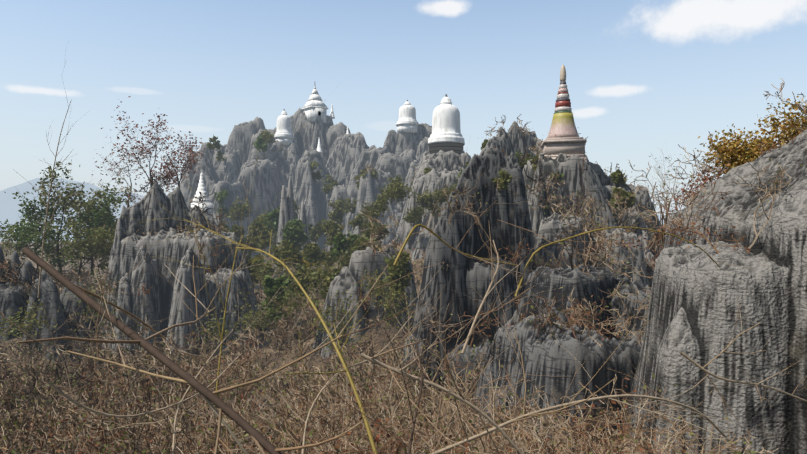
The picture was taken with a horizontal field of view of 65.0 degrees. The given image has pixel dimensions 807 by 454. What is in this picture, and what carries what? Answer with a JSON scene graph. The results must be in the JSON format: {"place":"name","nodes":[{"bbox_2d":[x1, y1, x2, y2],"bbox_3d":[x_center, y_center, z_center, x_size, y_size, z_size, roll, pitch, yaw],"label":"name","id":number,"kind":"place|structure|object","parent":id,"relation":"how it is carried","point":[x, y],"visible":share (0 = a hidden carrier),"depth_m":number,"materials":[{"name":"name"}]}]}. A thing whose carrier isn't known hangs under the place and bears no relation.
{"place":"outdoors","nodes":[
{"label":"outdoors","id":0,"kind":"place"},
{"bbox_2d":[180,108,375,257],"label":"ridge rock","id":1,"kind":"object","parent":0,"point":[277,166],"visible":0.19,"depth_m":102.66,"materials":[{"name":"grey stone"}]},
{"bbox_2d":[274,109,293,144],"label":"stupa","id":2,"kind":"object","parent":1,"relation":"on","point":[283,134],"visible":0.96,"depth_m":107.92,"materials":[{"name":"white paint"}]},
{"bbox_2d":[302,87,327,122],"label":"stupa","id":3,"kind":"object","parent":1,"relation":"on","point":[312,108],"visible":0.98,"depth_m":110.80,"materials":[{"name":"white paint"}]},
{"bbox_2d":[317,138,322,152],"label":"stupa","id":4,"kind":"object","parent":1,"relation":"on","point":[319,149],"visible":0.9,"depth_m":101.45,"materials":[{"name":"white paint"}]},
{"bbox_2d":[330,104,334,118],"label":"stupa","id":5,"kind":"object","parent":1,"relation":"on","point":[332,116],"visible":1,"depth_m":113.02,"materials":[{"name":"white paint"}]},
{"bbox_2d":[0,178,668,242],"bbox_3d":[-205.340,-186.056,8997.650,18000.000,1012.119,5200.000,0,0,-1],"label":"mountains","id":6,"kind":"structure","parent":0,"point":[9,209],"depth_m":8040.80,"materials":[{"name":"blue"}]},
{"bbox_2d":[346,123,431,244],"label":"ridge rock","id":7,"kind":"object","parent":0,"point":[399,154],"visible":0.12,"depth_m":90.11,"materials":[{"name":"grey stone"}]},
{"bbox_2d":[396,100,418,132],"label":"stupa","id":8,"kind":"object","parent":7,"relation":"on","point":[407,121],"depth_m":99.30,"materials":[{"name":"paint"}]},
{"bbox_2d":[0,78,806,453],"bbox_3d":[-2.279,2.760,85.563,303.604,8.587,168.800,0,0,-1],"label":"terrain hillside","id":9,"kind":"structure","parent":0,"point":[317,361],"depth_m":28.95,"materials":[{"name":"brown plant"}]},
{"bbox_2d":[0,246,96,361],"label":"rock spikes","id":10,"kind":"object","parent":9,"relation":"on","point":[13,299],"visible":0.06,"depth_m":30.18,"materials":[{"name":"grey stone"}]},
{"bbox_2d":[37,101,70,297],"bbox_3d":[-4.896,-0.400,8.883,0.470,2.781,0.023,0,0,-1],"label":"branch","id":11,"kind":"object","parent":9,"relation":"attached to","point":[47,213],"visible":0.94,"depth_m":8.88,"materials":[{"name":"brown wood"}]},
{"bbox_2d":[96,180,262,361],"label":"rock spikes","id":12,"kind":"object","parent":9,"relation":"on","point":[155,305],"visible":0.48,"depth_m":33.82,"materials":[{"name":"grey stone"}]},
{"bbox_2d":[191,173,212,217],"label":"stupa","id":13,"kind":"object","parent":9,"relation":"on","point":[201,188],"depth_m":63.02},
{"bbox_2d":[213,176,309,270],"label":"rock pinnacle","id":14,"kind":"object","parent":9,"relation":"on","point":[287,211],"visible":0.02,"depth_m":70.62,"materials":[{"name":"grey stone"}]},
{"bbox_2d":[1,111,624,446],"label":"dark shrub twigs","id":15,"kind":"object","parent":9,"relation":"on","point":[91,259],"visible":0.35,"depth_m":39.67,"materials":[{"name":"brown plant"}]},
{"bbox_2d":[0,136,697,322],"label":"green leaves","id":16,"kind":"object","parent":9,"relation":"on","point":[294,233],"visible":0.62,"depth_m":39.14,"materials":[{"name":"green plant"}]},
{"bbox_2d":[313,243,417,357],"bbox_3d":[-1.425,5.384,30.178,10.150,9.239,9.660,0,0,-1],"label":"rock outcrop","id":17,"kind":"object","parent":9,"relation":"on","point":[345,279],"visible":0.12,"depth_m":28.99,"materials":[{"name":"grey stone"}]},
{"bbox_2d":[0,133,793,453],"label":"dry brush","id":18,"kind":"object","parent":9,"relation":"on","point":[456,449],"visible":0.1,"depth_m":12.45,"materials":[{"name":"brown plant"}]},
{"bbox_2d":[0,132,802,453],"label":"dry leaves","id":19,"kind":"object","parent":9,"relation":"on","point":[386,376],"visible":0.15,"depth_m":9.46,"materials":[{"name":"brown plant"}]},
{"bbox_2d":[0,91,803,453],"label":"shrubs","id":20,"kind":"object","parent":9,"relation":"on","point":[396,189],"visible":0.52,"depth_m":34.18,"materials":[{"name":"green plant"}]},
{"bbox_2d":[0,52,806,453],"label":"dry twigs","id":21,"kind":"object","parent":9,"relation":"on","point":[248,324],"visible":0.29,"depth_m":2.93,"materials":[{"name":"brown plant"}]},
{"bbox_2d":[46,355,239,417],"bbox_3d":[-1.076,0.699,2.754,0.058,0.203,0.858,0,0,45],"label":"branch","id":22,"kind":"object","parent":21,"relation":"on","point":[75,402],"visible":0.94,"depth_m":2.63,"materials":[{"name":"brown wood"}]},
{"bbox_2d":[22,247,281,453],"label":"branch","id":23,"kind":"object","parent":21,"relation":"on","point":[216,401],"visible":0.96,"depth_m":2.21,"materials":[{"name":"brown wood"}]},
{"bbox_2d":[172,329,233,453],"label":"branch","id":24,"kind":"object","parent":21,"relation":"on","point":[173,443],"visible":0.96,"depth_m":2.38,"materials":[{"name":"beige wood"}]},
{"bbox_2d":[102,88,371,382],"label":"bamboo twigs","id":25,"kind":"object","parent":21,"relation":"on","point":[246,264],"visible":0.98,"depth_m":3.84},
{"bbox_2d":[214,235,243,405],"bbox_3d":[-1.152,0.587,4.167,0.026,1.066,0.417,0,0,10],"label":"branch","id":26,"kind":"object","parent":25,"relation":"attached to","point":[224,322],"visible":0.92,"depth_m":4.10,"materials":[{"name":"brown wood"}]},
{"bbox_2d":[236,247,377,453],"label":"branch","id":27,"kind":"object","parent":25,"relation":"attached to","point":[344,366],"visible":0.94,"depth_m":2.88,"materials":[{"name":"yellow wood"}]},
{"bbox_2d":[301,316,411,453],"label":"branch","id":28,"kind":"object","parent":21,"relation":"on","point":[309,412],"visible":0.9,"depth_m":2.88,"materials":[{"name":"brown wood"}]},
{"bbox_2d":[407,341,422,453],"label":"branch","id":29,"kind":"object","parent":21,"relation":"on","point":[412,433],"visible":1,"depth_m":2.52,"materials":[{"name":"brown wood"}]},
{"bbox_2d":[360,353,522,453],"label":"branch","id":30,"kind":"object","parent":21,"relation":"on","point":[477,409],"visible":0.98,"depth_m":2.79,"materials":[{"name":"brown wood"}]},
{"bbox_2d":[393,224,516,265],"bbox_3d":[0.481,0.172,5.849,1.345,0.400,0.119,0,0,-28],"label":"branch","id":31,"kind":"object","parent":21,"relation":"on","point":[406,240],"visible":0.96,"depth_m":5.71,"materials":[{"name":"yellow wood"}]},
{"bbox_2d":[461,240,498,353],"bbox_3d":[0.530,0.447,4.183,0.092,0.716,0.490,0,0,33],"label":"branch","id":32,"kind":"object","parent":21,"relation":"on","point":[473,324],"visible":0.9,"depth_m":4.12,"materials":[{"name":"brown wood"}]},
{"bbox_2d":[431,394,729,453],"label":"branch","id":33,"kind":"object","parent":21,"relation":"on","point":[447,448],"visible":0.92,"depth_m":3.34,"materials":[{"name":"brown wood"}]},
{"bbox_2d":[515,227,720,296],"bbox_3d":[2.428,0.358,7.044,2.777,0.725,0.114,0,0,-20],"label":"branch","id":34,"kind":"object","parent":21,"relation":"on","point":[530,259],"visible":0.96,"depth_m":6.94,"materials":[{"name":"yellow wood"}]},
{"bbox_2d":[680,351,806,401],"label":"branch","id":35,"kind":"object","parent":21,"relation":"on","point":[705,370],"visible":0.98,"depth_m":4.05,"materials":[{"name":"brown wood"}]},
{"bbox_2d":[697,91,806,176],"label":"orange leaves","id":36,"kind":"object","parent":21,"relation":"on","point":[733,153],"visible":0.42,"depth_m":12.46,"materials":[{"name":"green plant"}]},
{"bbox_2d":[91,96,730,208],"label":"rust leaves","id":37,"kind":"object","parent":9,"relation":"on","point":[190,150],"visible":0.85,"depth_m":54.44,"materials":[{"name":"red plant"}]},
{"bbox_2d":[394,150,470,260],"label":"rock outcrop","id":38,"kind":"object","parent":9,"relation":"on","point":[441,164],"visible":0.1,"depth_m":56.92,"materials":[{"name":"grey stone"}]},
{"bbox_2d":[428,94,464,153],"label":"stupa","id":39,"kind":"object","parent":38,"relation":"on","point":[446,135],"visible":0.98,"depth_m":60.85,"materials":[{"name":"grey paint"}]},
{"bbox_2d":[400,147,535,411],"bbox_3d":[2.469,3.089,22.008,8.505,11.828,7.650,0,0,-1],"label":"rock outcrop","id":40,"kind":"object","parent":9,"relation":"on","point":[474,273],"visible":0.56,"depth_m":21.10,"materials":[{"name":"grey stone"}]},
{"bbox_2d":[471,265,650,453],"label":"rock outcrop","id":41,"kind":"object","parent":9,"relation":"on","point":[553,363],"visible":0.48,"depth_m":15.39,"materials":[{"name":"grey stone"}]},
{"bbox_2d":[522,152,661,286],"bbox_3d":[8.404,2.880,28.783,14.575,12.246,17.765,0,0,-1],"label":"rock formation","id":42,"kind":"object","parent":9,"relation":"on","point":[602,184],"visible":0.21,"depth_m":26.48,"materials":[{"name":"grey stone"}]},
{"bbox_2d":[541,65,586,162],"bbox_3d":[7.098,-4.672,28.162,1.816,5.151,1.816,0,0,9],"label":"stupa","id":43,"kind":"object","parent":42,"relation":"on","point":[567,140],"visible":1,"depth_m":27.62,"materials":[{"name":"multicoloured paint"}]},
{"bbox_2d":[621,129,806,453],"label":"rock","id":44,"kind":"object","parent":9,"relation":"on","point":[697,291],"visible":0.83,"depth_m":8.31,"materials":[{"name":"grey stone"}]},
{"bbox_2d":[0,0,806,216],"label":"sky","id":45,"kind":"structure","parent":0,"point":[644,77],"materials":[{"name":"blue"}]},
{"bbox_2d":[480,121,542,158],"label":"rock outcrop","id":46,"kind":"object","parent":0,"point":[514,140],"visible":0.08,"depth_m":45.85,"materials":[{"name":"grey stone"}]}
]}

